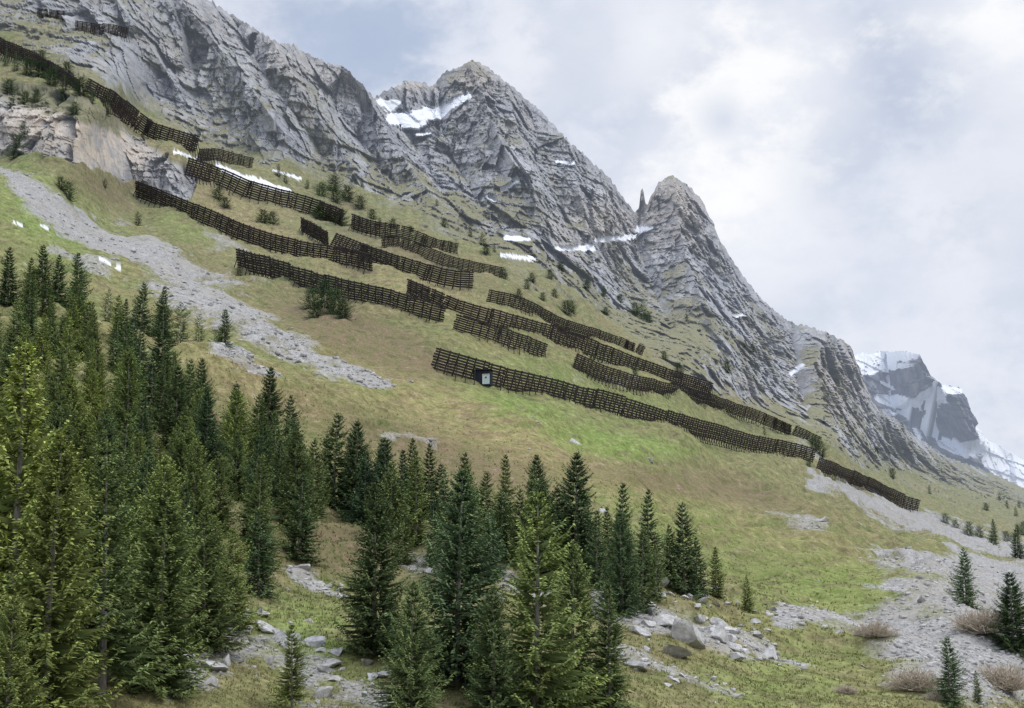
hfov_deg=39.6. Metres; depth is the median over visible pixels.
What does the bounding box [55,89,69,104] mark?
dwarf conifer
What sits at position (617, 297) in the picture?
dwarf conifer
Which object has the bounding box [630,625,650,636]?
boulder
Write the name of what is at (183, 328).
spruce tree
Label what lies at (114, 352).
spruce tree
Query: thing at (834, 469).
avalanche barrier
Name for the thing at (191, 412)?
spruce tree
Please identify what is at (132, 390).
spruce tree
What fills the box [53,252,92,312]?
spruce tree
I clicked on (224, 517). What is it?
spruce tree
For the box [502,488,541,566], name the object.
spruce tree
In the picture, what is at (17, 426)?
spruce tree
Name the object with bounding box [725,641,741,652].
boulder
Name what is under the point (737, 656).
boulder
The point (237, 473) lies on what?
spruce tree
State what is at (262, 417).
spruce tree
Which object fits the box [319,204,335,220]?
dwarf conifer
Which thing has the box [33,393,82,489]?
spruce tree
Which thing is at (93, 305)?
spruce tree
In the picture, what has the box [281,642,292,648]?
boulder
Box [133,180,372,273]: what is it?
avalanche barrier
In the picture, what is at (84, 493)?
spruce tree
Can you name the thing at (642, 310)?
dwarf conifer
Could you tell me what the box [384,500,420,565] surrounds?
spruce tree
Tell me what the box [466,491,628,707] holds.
spruce tree
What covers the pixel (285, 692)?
spruce tree
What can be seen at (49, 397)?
spruce tree
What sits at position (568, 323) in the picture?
avalanche barrier
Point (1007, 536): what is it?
dwarf conifer
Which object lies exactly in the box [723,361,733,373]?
dwarf conifer
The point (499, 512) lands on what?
spruce tree
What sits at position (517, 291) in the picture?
dwarf conifer
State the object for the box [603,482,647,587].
spruce tree
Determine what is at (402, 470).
spruce tree
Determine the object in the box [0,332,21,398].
spruce tree
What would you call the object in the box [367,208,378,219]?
dwarf conifer
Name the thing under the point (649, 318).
dwarf conifer
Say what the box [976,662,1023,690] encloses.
bare bush
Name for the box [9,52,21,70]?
dwarf conifer
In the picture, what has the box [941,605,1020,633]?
bare bush
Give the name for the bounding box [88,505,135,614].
spruce tree
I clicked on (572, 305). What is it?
dwarf conifer
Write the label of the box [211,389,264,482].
spruce tree
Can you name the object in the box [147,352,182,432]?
spruce tree
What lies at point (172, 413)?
spruce tree
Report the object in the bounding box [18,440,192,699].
spruce tree
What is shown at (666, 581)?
boulder
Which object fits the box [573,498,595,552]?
spruce tree
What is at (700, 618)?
boulder
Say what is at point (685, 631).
boulder
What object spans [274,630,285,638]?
boulder
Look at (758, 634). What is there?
boulder
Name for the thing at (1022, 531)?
dwarf conifer
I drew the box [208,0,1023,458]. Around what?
sky
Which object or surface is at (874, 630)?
bare bush
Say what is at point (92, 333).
spruce tree
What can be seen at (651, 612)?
boulder
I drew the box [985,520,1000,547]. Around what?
spruce tree
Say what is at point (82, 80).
dwarf conifer
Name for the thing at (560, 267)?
dwarf conifer
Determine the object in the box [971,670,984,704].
spruce tree
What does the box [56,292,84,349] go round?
spruce tree
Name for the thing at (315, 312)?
dwarf conifer
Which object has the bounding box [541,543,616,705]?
spruce tree
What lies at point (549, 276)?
dwarf conifer
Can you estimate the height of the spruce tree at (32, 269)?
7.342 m
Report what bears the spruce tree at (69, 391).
on the mountain slope
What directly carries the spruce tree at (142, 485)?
on the mountain slope
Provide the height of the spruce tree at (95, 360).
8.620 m
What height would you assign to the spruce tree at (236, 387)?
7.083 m
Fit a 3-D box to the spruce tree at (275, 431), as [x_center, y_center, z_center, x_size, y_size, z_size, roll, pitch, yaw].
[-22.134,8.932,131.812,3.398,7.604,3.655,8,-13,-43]
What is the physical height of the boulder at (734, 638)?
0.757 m
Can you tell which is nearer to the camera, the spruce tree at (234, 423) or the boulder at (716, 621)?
the boulder at (716, 621)
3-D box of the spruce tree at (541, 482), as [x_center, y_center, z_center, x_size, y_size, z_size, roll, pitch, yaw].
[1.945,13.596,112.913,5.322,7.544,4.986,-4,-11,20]
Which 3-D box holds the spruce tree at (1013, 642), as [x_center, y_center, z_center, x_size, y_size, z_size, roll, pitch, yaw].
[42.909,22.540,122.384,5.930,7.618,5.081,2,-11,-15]
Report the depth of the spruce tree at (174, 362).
146.10 m
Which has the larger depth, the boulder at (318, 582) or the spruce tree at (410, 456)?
the spruce tree at (410, 456)
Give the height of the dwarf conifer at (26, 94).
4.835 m
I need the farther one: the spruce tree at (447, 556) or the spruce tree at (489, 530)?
the spruce tree at (489, 530)
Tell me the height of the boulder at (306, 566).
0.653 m
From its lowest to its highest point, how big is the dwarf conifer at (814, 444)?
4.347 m
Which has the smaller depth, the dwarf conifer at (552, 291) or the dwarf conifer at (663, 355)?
the dwarf conifer at (552, 291)
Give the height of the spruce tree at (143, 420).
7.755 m
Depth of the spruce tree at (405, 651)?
67.22 m
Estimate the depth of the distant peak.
6069.36 m
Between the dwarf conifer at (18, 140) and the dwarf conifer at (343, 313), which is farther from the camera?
the dwarf conifer at (18, 140)
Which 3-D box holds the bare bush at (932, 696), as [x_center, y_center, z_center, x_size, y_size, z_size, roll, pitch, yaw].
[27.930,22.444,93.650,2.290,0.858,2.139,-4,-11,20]
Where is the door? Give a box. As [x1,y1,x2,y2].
[482,374,488,383]
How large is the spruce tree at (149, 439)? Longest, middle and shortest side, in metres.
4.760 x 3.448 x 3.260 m
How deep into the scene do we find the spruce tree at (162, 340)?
151.75 m
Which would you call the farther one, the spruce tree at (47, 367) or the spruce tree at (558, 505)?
the spruce tree at (47, 367)
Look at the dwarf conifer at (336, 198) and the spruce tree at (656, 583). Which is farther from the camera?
the dwarf conifer at (336, 198)
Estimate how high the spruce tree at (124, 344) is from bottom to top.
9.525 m
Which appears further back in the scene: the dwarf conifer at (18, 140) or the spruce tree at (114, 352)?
the dwarf conifer at (18, 140)
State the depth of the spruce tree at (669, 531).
116.23 m
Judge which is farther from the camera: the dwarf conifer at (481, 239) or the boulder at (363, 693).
the dwarf conifer at (481, 239)
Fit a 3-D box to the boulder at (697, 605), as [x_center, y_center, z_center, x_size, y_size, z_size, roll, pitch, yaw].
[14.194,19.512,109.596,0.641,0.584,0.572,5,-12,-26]
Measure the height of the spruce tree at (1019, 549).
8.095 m
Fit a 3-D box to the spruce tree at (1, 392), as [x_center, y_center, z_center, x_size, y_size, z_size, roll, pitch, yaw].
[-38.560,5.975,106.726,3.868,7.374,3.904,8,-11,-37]
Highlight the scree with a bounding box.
[3,171,1023,707]
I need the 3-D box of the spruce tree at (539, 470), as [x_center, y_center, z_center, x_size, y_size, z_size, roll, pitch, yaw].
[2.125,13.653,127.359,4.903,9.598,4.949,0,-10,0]
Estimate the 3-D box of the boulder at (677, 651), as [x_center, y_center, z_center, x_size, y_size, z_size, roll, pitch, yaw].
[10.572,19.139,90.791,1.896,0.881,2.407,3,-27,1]
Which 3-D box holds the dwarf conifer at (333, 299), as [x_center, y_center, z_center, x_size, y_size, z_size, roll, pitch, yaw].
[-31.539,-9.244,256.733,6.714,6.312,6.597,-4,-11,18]
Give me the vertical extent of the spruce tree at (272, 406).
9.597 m
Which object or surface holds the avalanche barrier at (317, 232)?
on the mountain slope
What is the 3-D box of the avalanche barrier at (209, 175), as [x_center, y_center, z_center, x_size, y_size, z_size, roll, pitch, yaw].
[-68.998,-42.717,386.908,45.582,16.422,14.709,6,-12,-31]
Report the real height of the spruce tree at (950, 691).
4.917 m
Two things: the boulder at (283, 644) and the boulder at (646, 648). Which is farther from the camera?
the boulder at (646, 648)
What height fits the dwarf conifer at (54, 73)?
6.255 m
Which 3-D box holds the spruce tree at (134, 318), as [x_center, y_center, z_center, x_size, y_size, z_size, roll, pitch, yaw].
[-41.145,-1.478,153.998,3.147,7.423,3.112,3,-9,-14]
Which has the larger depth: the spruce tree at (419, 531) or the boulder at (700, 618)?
the spruce tree at (419, 531)
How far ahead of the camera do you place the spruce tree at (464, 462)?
125.15 m
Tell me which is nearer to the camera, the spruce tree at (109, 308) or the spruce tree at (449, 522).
the spruce tree at (449, 522)
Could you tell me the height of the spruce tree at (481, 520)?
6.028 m
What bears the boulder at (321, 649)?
on the mountain slope
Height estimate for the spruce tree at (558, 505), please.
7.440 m
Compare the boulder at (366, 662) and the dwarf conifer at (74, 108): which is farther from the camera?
the dwarf conifer at (74, 108)
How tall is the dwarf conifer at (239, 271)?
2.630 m
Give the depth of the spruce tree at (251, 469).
104.12 m
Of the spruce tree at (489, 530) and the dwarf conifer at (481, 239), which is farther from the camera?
the dwarf conifer at (481, 239)
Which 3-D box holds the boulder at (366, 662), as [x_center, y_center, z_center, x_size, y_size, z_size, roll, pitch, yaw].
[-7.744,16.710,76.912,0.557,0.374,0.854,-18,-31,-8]
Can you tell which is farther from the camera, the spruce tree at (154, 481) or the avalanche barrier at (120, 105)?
the avalanche barrier at (120, 105)
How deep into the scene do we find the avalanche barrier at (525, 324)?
302.95 m
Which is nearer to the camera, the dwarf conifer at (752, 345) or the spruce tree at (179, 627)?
the spruce tree at (179, 627)
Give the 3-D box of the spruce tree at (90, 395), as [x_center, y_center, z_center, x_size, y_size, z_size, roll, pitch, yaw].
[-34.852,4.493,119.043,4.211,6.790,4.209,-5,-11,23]
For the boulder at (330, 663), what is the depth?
76.49 m
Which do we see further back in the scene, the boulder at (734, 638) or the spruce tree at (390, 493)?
the spruce tree at (390, 493)
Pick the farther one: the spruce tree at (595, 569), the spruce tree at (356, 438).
the spruce tree at (356, 438)
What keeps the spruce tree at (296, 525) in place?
on the mountain slope
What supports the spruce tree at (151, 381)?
on the mountain slope
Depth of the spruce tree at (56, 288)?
191.53 m
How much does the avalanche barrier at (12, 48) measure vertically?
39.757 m
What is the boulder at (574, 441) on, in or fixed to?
on the mountain slope
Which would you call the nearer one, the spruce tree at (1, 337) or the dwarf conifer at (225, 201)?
the spruce tree at (1, 337)
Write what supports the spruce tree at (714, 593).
on the mountain slope
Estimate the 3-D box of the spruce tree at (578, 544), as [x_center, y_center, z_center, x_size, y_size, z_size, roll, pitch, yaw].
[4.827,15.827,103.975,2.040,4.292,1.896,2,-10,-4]
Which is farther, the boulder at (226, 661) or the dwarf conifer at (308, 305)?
the dwarf conifer at (308, 305)
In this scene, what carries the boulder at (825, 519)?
on the mountain slope
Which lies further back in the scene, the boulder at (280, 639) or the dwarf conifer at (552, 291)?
the dwarf conifer at (552, 291)
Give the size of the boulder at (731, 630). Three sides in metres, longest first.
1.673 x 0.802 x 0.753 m
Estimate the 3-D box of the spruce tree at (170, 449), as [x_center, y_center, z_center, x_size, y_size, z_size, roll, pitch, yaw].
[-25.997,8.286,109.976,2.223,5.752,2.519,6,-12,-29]
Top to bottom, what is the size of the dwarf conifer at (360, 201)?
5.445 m
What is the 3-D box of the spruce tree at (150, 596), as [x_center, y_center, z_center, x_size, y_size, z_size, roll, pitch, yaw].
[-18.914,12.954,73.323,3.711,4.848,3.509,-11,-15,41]
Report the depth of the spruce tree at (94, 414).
110.32 m
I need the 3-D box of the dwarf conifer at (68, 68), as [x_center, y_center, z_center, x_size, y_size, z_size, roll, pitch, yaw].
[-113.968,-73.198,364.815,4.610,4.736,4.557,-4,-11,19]
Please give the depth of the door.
231.60 m
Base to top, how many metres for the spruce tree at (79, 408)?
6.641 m
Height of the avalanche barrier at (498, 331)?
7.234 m
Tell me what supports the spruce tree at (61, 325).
on the mountain slope
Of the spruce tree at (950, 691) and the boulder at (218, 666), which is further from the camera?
the spruce tree at (950, 691)
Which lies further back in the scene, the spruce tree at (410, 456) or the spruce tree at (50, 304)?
the spruce tree at (50, 304)
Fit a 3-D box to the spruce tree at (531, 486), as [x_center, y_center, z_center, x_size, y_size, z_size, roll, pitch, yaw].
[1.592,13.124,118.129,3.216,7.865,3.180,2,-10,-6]
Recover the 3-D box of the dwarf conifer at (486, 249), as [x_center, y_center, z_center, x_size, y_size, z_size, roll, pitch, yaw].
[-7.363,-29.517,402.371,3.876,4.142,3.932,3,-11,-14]
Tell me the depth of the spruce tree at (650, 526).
112.82 m
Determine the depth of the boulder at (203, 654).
72.97 m
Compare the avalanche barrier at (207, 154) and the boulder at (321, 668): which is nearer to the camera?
the boulder at (321, 668)
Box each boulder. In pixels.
[198,660,228,670]
[200,652,210,658]
[204,676,217,686]
[220,654,230,665]
[225,623,248,641]
[255,611,269,616]
[256,620,274,633]
[265,655,274,664]
[272,628,280,634]
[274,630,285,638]
[276,635,286,642]
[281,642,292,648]
[290,633,300,640]
[298,564,310,570]
[305,635,325,646]
[314,581,324,585]
[314,647,325,651]
[314,686,333,697]
[317,665,336,671]
[321,658,341,667]
[327,675,342,680]
[328,647,342,655]
[361,691,370,695]
[363,659,372,665]
[367,673,377,680]
[376,671,389,676]
[503,571,516,579]
[569,438,580,444]
[623,660,646,671]
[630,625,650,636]
[632,619,641,624]
[641,620,655,626]
[644,645,651,651]
[646,608,655,615]
[652,614,675,626]
[660,577,669,586]
[663,645,692,657]
[671,618,705,648]
[686,593,694,599]
[694,603,700,608]
[695,614,705,622]
[698,597,708,602]
[705,625,714,630]
[710,617,727,626]
[710,624,728,643]
[725,626,736,633]
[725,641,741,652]
[727,633,736,642]
[727,652,745,660]
[742,648,749,653]
[750,618,760,622]
[753,631,763,637]
[764,645,776,659]
[817,516,827,521]
[917,594,925,601]
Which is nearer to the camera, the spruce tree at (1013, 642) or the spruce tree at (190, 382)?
the spruce tree at (1013, 642)
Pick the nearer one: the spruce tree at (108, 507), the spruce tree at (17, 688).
the spruce tree at (17, 688)
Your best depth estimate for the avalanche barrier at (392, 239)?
360.96 m
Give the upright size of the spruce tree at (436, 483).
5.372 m
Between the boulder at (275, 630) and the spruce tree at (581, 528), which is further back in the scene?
the spruce tree at (581, 528)
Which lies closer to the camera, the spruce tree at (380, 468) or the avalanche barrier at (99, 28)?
the spruce tree at (380, 468)
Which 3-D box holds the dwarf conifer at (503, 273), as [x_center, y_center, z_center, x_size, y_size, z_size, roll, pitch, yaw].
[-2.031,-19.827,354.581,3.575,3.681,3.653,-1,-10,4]
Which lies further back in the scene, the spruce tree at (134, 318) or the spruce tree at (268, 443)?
the spruce tree at (134, 318)
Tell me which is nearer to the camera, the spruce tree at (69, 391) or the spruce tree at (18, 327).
the spruce tree at (69, 391)
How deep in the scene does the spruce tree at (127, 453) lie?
90.81 m
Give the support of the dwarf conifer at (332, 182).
on the mountain slope
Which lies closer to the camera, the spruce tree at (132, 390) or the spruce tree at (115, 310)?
the spruce tree at (132, 390)
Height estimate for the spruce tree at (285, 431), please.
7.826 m
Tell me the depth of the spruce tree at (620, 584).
100.34 m
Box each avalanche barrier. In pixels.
[0,37,79,90]
[37,8,64,20]
[74,20,129,41]
[84,78,199,158]
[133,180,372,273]
[184,157,344,225]
[197,148,253,167]
[234,248,445,322]
[299,217,473,290]
[348,214,458,253]
[381,235,503,275]
[406,278,713,396]
[431,347,816,462]
[452,314,547,357]
[486,289,645,354]
[572,353,821,447]
[816,457,920,511]
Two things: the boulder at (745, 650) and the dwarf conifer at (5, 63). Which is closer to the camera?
the boulder at (745, 650)
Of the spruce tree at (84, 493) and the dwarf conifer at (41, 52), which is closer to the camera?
the spruce tree at (84, 493)
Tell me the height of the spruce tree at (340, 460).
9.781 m
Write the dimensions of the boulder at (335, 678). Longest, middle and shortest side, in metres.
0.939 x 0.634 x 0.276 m
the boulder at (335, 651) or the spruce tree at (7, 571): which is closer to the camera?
the spruce tree at (7, 571)
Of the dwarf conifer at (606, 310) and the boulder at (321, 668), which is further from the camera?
the dwarf conifer at (606, 310)
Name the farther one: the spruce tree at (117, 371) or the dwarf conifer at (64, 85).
the dwarf conifer at (64, 85)
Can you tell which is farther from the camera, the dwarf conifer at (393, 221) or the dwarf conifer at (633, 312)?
the dwarf conifer at (633, 312)
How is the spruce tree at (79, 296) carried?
on the mountain slope
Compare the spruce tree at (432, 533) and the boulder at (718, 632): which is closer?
the boulder at (718, 632)
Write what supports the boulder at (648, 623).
on the mountain slope
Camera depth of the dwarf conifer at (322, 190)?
422.94 m
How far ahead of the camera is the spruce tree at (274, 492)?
117.56 m
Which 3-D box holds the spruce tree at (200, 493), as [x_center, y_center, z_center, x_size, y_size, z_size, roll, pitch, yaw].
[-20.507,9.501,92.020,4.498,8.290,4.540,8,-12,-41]
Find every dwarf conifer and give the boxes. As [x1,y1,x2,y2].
[0,78,20,94]
[1,49,9,66]
[2,134,30,159]
[5,94,15,109]
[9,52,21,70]
[15,89,31,104]
[17,55,35,76]
[18,121,28,138]
[27,86,46,103]
[29,58,48,77]
[36,49,50,58]
[38,63,61,86]
[54,176,67,189]
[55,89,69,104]
[58,73,70,93]
[59,60,77,74]
[59,179,78,201]
[66,99,82,115]
[70,75,96,97]
[88,91,95,104]
[103,92,112,117]
[132,211,142,225]
[210,186,226,201]
[218,197,233,207]
[235,268,243,275]
[250,208,269,223]
[263,210,282,224]
[275,165,281,177]
[297,287,323,309]
[302,299,325,318]
[307,205,324,220]
[309,277,343,310]
[311,180,330,197]
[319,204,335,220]
[320,287,350,314]
[323,172,342,191]
[327,206,350,225]
[328,185,347,204]
[330,298,355,319]
[338,183,358,202]
[353,193,367,210]
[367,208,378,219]
[387,216,398,227]
[441,218,447,226]
[478,233,487,245]
[480,243,491,254]
[499,268,509,279]
[514,288,524,300]
[523,280,531,290]
[529,272,535,282]
[539,292,546,301]
[545,268,554,279]
[549,288,559,298]
[556,260,566,271]
[558,299,578,315]
[568,299,576,313]
[584,278,589,288]
[602,306,609,315]
[616,294,624,302]
[629,301,640,316]
[637,300,648,319]
[642,311,652,322]
[659,350,668,360]
[671,361,686,374]
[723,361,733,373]
[749,341,755,352]
[808,436,818,450]
[815,439,826,457]
[888,467,896,479]
[941,512,951,524]
[949,519,961,528]
[961,520,975,535]
[974,526,986,537]
[982,502,991,510]
[1002,531,1012,541]
[1017,521,1023,534]
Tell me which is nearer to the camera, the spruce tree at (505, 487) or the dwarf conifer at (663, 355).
the spruce tree at (505, 487)
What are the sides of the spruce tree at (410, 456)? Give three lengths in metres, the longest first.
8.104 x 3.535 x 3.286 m
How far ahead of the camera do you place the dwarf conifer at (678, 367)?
364.61 m
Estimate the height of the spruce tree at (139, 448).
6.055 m
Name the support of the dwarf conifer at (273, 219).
on the mountain slope
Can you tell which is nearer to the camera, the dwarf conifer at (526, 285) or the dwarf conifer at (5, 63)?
the dwarf conifer at (526, 285)
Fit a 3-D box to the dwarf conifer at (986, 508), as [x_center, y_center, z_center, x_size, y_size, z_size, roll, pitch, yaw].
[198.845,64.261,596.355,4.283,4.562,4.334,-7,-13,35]
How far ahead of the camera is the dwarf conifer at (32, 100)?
338.99 m
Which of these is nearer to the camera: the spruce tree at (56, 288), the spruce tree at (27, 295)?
the spruce tree at (27, 295)
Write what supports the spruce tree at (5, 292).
on the mountain slope
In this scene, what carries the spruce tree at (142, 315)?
on the mountain slope
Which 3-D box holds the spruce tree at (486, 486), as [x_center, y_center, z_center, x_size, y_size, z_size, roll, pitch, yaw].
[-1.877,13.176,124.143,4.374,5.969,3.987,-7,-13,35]
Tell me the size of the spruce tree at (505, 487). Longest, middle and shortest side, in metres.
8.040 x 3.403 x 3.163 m
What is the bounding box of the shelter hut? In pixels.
[473,369,493,385]
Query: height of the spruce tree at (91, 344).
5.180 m
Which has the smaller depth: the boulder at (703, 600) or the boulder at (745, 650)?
the boulder at (745, 650)
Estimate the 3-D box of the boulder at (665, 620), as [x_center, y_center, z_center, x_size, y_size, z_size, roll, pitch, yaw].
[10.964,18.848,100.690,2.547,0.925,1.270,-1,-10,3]
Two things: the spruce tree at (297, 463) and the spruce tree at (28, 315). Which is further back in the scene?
the spruce tree at (28, 315)
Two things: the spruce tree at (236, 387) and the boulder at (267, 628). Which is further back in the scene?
the spruce tree at (236, 387)
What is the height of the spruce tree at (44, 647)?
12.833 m
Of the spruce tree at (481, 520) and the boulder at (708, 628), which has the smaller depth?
the boulder at (708, 628)
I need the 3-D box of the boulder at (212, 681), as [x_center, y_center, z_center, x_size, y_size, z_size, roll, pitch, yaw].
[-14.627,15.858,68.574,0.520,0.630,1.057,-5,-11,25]
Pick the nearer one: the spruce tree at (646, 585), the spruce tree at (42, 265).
the spruce tree at (646, 585)
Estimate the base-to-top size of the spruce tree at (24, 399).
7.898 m
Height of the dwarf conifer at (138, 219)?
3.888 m
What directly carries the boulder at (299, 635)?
on the mountain slope
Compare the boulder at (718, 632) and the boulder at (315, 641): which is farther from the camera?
the boulder at (718, 632)
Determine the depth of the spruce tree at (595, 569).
107.34 m
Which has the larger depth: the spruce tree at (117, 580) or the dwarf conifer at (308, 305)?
the dwarf conifer at (308, 305)
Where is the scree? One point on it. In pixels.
(991, 657)
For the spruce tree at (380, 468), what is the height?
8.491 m
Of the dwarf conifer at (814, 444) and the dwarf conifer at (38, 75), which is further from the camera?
the dwarf conifer at (814, 444)
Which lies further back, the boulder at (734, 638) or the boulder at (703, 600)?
the boulder at (703, 600)
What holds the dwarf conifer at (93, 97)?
on the mountain slope
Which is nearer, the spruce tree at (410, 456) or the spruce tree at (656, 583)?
the spruce tree at (656, 583)
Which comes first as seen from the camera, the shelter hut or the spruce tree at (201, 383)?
the spruce tree at (201, 383)
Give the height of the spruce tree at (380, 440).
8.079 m
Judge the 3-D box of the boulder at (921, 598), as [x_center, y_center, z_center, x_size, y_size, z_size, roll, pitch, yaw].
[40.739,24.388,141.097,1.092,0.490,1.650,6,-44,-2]
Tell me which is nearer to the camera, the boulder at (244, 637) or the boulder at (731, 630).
the boulder at (244, 637)
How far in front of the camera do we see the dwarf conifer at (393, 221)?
403.70 m
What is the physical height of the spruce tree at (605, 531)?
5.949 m
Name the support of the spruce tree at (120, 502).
on the mountain slope
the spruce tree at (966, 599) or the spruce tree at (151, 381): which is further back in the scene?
the spruce tree at (966, 599)
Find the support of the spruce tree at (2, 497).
on the mountain slope
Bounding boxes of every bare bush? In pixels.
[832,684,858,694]
[850,617,901,637]
[876,665,942,691]
[920,689,948,700]
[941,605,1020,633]
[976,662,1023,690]
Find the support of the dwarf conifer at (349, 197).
on the mountain slope
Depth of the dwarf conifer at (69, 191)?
301.71 m
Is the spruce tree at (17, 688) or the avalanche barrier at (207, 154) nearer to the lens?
the spruce tree at (17, 688)
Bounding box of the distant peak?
[854,351,1023,487]
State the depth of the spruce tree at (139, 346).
144.90 m
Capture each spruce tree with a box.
[0,247,26,306]
[0,300,34,366]
[0,320,7,354]
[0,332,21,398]
[0,338,96,674]
[0,386,11,411]
[0,403,24,485]
[0,425,17,515]
[0,431,125,707]
[0,495,28,598]
[0,594,60,707]
[3,371,50,449]
[10,270,40,333]
[10,413,24,484]
[12,257,41,309]
[15,297,56,355]
[15,324,42,383]
[18,244,59,296]
[18,385,49,457]
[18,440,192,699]
[23,485,112,645]
[31,313,57,373]
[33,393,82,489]
[34,273,59,317]
[35,296,59,338]
[36,356,64,403]
[38,309,61,356]
[39,348,89,434]
[41,375,93,473]
[47,254,69,303]
[47,313,76,358]
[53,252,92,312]
[55,316,83,387]
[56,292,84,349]
[60,420,107,546]
[64,278,92,328]
[68,301,105,361]
[70,388,84,436]
[72,478,95,567]
[78,313,107,363]
[79,337,99,383]
[79,369,108,431]
[81,341,114,414]
[82,301,102,345]
[84,409,135,494]
[86,394,118,470]
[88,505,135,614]
[91,429,110,507]
[92,354,108,402]
[93,539,142,649]
[97,483,224,701]
[99,290,115,322]
[101,345,160,462]
[102,413,147,526]
[104,294,129,344]
[105,320,120,370]
[105,324,151,406]
[108,485,138,586]
[109,346,144,417]
[116,298,134,348]
[117,431,150,503]
[119,449,164,558]
[120,394,159,484]
[123,454,207,615]
[126,308,141,365]
[126,561,171,639]
[128,424,161,467]
[130,282,158,336]
[132,328,157,391]
[136,440,176,526]
[143,352,158,418]
[146,299,184,383]
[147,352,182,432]
[149,287,177,337]
[149,415,216,508]
[153,364,196,448]
[165,351,178,401]
[165,426,181,472]
[165,511,256,655]
[166,438,226,555]
[167,302,191,341]
[168,483,199,575]
[174,388,219,461]
[177,359,197,417]
[178,367,194,407]
[186,357,218,433]
[191,390,230,483]
[192,313,207,341]
[198,515,228,600]
[204,453,245,535]
[207,309,236,349]
[208,526,270,633]
[211,383,252,442]
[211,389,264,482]
[220,431,248,501]
[230,510,283,600]
[232,434,279,542]
[237,454,290,574]
[242,394,280,463]
[242,421,277,493]
[247,366,287,443]
[259,625,311,707]
[266,429,324,533]
[267,410,287,481]
[267,439,290,509]
[269,416,327,504]
[272,394,306,456]
[278,472,331,563]
[306,438,334,520]
[310,413,370,509]
[315,434,336,503]
[327,420,375,518]
[329,481,420,658]
[334,451,383,526]
[336,432,358,503]
[358,580,457,707]
[359,437,422,525]
[367,438,395,497]
[373,459,413,539]
[383,468,540,691]
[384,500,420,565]
[394,449,414,511]
[394,449,430,545]
[399,438,424,494]
[405,472,423,515]
[417,443,439,515]
[420,499,442,566]
[422,471,495,573]
[423,463,452,520]
[430,467,454,537]
[450,464,484,529]
[452,452,481,520]
[453,585,532,707]
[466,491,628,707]
[469,486,500,556]
[473,471,513,531]
[474,509,508,579]
[483,490,517,559]
[484,454,519,540]
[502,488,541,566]
[509,478,561,566]
[514,466,542,544]
[515,454,552,539]
[525,488,576,579]
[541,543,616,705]
[544,451,612,578]
[565,541,591,595]
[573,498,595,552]
[580,582,638,707]
[583,510,611,590]
[592,510,646,618]
[600,507,613,571]
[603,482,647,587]
[630,528,661,614]
[634,489,669,583]
[649,544,667,601]
[655,502,713,598]
[660,524,686,586]
[685,537,715,597]
[706,546,727,598]
[740,577,757,613]
[925,636,968,707]
[943,547,990,611]
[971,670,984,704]
[982,571,1023,657]
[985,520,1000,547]
[1008,524,1023,558]
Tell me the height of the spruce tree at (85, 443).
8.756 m
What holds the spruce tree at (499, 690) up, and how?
on the mountain slope
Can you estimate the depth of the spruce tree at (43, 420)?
106.99 m
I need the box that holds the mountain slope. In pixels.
[0,0,1023,707]
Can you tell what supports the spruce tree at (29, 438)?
on the mountain slope
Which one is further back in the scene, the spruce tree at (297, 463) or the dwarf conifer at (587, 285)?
the dwarf conifer at (587, 285)
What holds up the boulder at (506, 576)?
on the mountain slope
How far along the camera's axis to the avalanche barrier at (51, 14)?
422.41 m
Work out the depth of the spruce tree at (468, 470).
118.40 m
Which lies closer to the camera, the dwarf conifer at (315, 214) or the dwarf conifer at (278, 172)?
the dwarf conifer at (315, 214)
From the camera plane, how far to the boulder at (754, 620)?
114.89 m
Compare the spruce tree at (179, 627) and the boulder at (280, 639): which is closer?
the spruce tree at (179, 627)
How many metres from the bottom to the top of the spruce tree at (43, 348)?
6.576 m
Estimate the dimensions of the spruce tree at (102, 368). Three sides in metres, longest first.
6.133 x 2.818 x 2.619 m
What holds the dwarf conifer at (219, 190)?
on the mountain slope
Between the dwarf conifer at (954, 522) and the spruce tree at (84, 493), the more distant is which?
the dwarf conifer at (954, 522)
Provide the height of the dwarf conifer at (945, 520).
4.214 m
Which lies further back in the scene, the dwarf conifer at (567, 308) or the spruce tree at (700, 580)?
the dwarf conifer at (567, 308)
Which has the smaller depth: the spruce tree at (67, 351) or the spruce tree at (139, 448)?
the spruce tree at (139, 448)
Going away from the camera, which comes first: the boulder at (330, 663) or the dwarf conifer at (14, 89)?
the boulder at (330, 663)
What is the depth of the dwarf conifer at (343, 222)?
394.12 m
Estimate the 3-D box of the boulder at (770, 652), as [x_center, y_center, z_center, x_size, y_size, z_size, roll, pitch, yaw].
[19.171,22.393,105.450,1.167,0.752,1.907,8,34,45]
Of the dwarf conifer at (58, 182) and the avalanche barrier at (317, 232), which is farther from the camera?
the avalanche barrier at (317, 232)
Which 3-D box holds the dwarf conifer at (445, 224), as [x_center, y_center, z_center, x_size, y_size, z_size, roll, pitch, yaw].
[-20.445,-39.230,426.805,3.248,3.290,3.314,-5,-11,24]
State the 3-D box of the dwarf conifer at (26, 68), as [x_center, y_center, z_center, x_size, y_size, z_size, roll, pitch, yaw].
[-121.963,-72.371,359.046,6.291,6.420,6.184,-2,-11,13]
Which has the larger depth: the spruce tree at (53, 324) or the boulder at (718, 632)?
the spruce tree at (53, 324)
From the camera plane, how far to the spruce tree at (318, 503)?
121.28 m
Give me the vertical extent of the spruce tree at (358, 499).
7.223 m
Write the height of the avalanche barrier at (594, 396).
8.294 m
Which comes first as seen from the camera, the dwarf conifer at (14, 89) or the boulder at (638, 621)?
the boulder at (638, 621)

